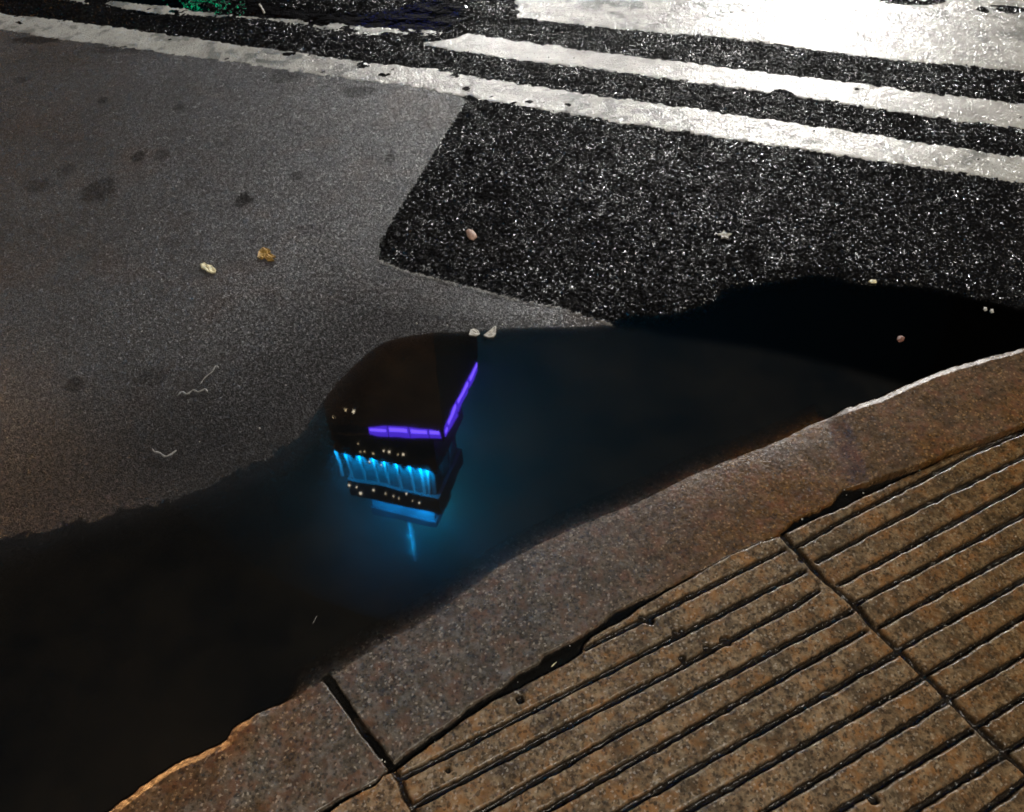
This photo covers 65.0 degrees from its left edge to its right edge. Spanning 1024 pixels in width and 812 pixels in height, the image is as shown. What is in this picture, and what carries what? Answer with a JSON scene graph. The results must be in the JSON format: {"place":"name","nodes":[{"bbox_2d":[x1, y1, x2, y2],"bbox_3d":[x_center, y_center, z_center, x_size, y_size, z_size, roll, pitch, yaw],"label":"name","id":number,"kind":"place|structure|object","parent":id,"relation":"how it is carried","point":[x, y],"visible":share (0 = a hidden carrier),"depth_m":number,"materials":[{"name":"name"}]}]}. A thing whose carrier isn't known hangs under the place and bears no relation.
{"place":"outdoors","nodes":[
{"label":"outdoors","id":0,"kind":"place"},
{"bbox_2d":[0,29,612,572],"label":"concrete pavement","id":1,"kind":"structure","parent":0,"point":[138,187],"depth_m":2.26,"materials":[{"name":"grey concrete"}]},
{"bbox_2d":[152,448,175,457],"bbox_3d":[-0.812,0.109,1.869,0.058,0.005,0.023,3,50,3],"label":"tissue shred","id":2,"kind":"object","parent":1,"relation":"on","point":[164,456],"visible":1,"depth_m":1.87,"materials":[{"name":"grey paper"}]},
{"bbox_2d":[178,388,207,394],"bbox_3d":[-0.791,-0.035,1.992,0.075,0.004,0.016,-6,50,-5],"label":"tissue shred","id":3,"kind":"object","parent":1,"relation":"on","point":[206,390],"visible":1,"depth_m":1.99,"materials":[{"name":"grey paper"}]},
{"bbox_2d":[200,262,215,273],"bbox_3d":[-0.867,-0.394,2.294,0.064,0.006,0.025,29,55,22],"label":"paper scrap","id":4,"kind":"object","parent":1,"relation":"on","point":[211,269],"visible":1,"depth_m":2.29,"materials":[{"name":"beige paper"}]},
{"bbox_2d":[200,365,218,383],"bbox_3d":[-0.767,-0.079,2.030,0.016,0.003,0.070,26,54,20],"label":"tissue shred","id":5,"kind":"object","parent":1,"relation":"on","point":[209,373],"visible":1,"depth_m":2.03,"materials":[{"name":"grey paper"}]},
{"bbox_2d":[109,673,392,811],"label":"kerb stone","id":6,"kind":"object","parent":1,"relation":"on","point":[305,747],"visible":0.74,"depth_m":1.41,"materials":[{"name":"grey stone"}]},
{"bbox_2d":[257,247,275,260],"bbox_3d":[-0.711,-0.442,2.333,0.054,0.008,0.062,0,50,0],"label":"dead leaf","id":7,"kind":"object","parent":1,"relation":"on","point":[265,253],"visible":1,"depth_m":2.33,"materials":[{"name":"brown plant"}]},
{"bbox_2d":[0,277,1023,811],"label":"puddle","id":8,"kind":"object","parent":1,"relation":"on","point":[428,473],"visible":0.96,"depth_m":1.78,"materials":[{"name":"liquid"}]},
{"bbox_2d":[469,329,479,335],"bbox_3d":[-0.098,-0.196,2.137,0.028,0.006,0.024,7,50,6],"label":"paper scrap","id":9,"kind":"object","parent":8,"relation":"on","point":[474,332],"visible":1,"depth_m":2.13,"materials":[{"name":"white paper"}]},
{"bbox_2d":[484,326,495,337],"bbox_3d":[-0.051,-0.194,2.135,0.023,0.008,0.047,34,57,25],"label":"paper scrap","id":10,"kind":"object","parent":8,"relation":"on","point":[490,333],"visible":1,"depth_m":2.13,"materials":[{"name":"white paper"}]},
{"bbox_2d":[897,336,904,341],"bbox_3d":[1.027,-0.178,2.123,0.017,0.008,0.031,25,54,20],"label":"pebble","id":11,"kind":"object","parent":8,"relation":"on","point":[900,338],"visible":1,"depth_m":2.12,"materials":[{"name":"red stone"}]},
{"bbox_2d":[321,348,1023,772],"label":"kerb stone","id":12,"kind":"object","parent":1,"relation":"on","point":[447,662],"visible":0.91,"depth_m":1.71,"materials":[{"name":"grey stone"}]},
{"bbox_2d":[331,773,411,811],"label":"paving slab","id":13,"kind":"structure","parent":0,"point":[385,794],"depth_m":1.38,"materials":[{"name":"brown concrete"}]},
{"bbox_2d":[0,0,1023,325],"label":"asphalt road","id":14,"kind":"structure","parent":0,"point":[530,196],"depth_m":2.58,"materials":[{"name":"black asphalt"}]},
{"bbox_2d":[121,0,458,29],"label":"puddle","id":15,"kind":"object","parent":14,"relation":"on","point":[423,16],"visible":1,"depth_m":3.38,"materials":[{"name":"liquid"}]},
{"bbox_2d":[466,229,476,239],"bbox_3d":[-0.122,-0.514,2.396,0.028,0.013,0.053,-23,53,-19],"label":"pebble","id":16,"kind":"object","parent":14,"relation":"on","point":[471,234],"visible":1,"depth_m":2.39,"materials":[{"name":"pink stone"}]},
{"bbox_2d":[0,13,1023,182],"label":"lane line","id":17,"kind":"object","parent":14,"relation":"on","point":[834,141],"visible":1,"depth_m":2.89,"materials":[{"name":"white paint"}]},
{"bbox_2d":[67,0,1023,128],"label":"lane line","id":18,"kind":"object","parent":14,"relation":"on","point":[965,109],"visible":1,"depth_m":3.02,"materials":[{"name":"white paint"}]},
{"bbox_2d":[199,123,940,804],"bbox_3d":[-0.091,-0.232,2.165,3.308,0.008,2.486,0,50,0],"label":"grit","id":19,"kind":"object","parent":14,"relation":"on","point":[553,323],"visible":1,"depth_m":1.92,"materials":[{"name":"black stone"}]},
{"bbox_2d":[717,230,731,238],"bbox_3d":[0.632,-0.509,2.393,0.038,0.006,0.040,28,55,22],"label":"paper scrap","id":20,"kind":"object","parent":14,"relation":"on","point":[724,234],"visible":1,"depth_m":2.39,"materials":[{"name":"white paper"}]},
{"bbox_2d":[514,0,1023,71],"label":"crosswalk bar","id":21,"kind":"object","parent":14,"relation":"on","point":[962,32],"visible":1,"depth_m":3.30,"materials":[{"name":"white paint"}]},
{"bbox_2d":[394,537,1023,811],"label":"paving slab","id":22,"kind":"structure","parent":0,"point":[775,675],"depth_m":1.46,"materials":[{"name":"brown concrete"}]},
{"bbox_2d":[781,432,1023,773],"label":"paving slab","id":23,"kind":"structure","parent":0,"point":[921,572],"depth_m":1.67,"materials":[{"name":"brown concrete"}]}
]}

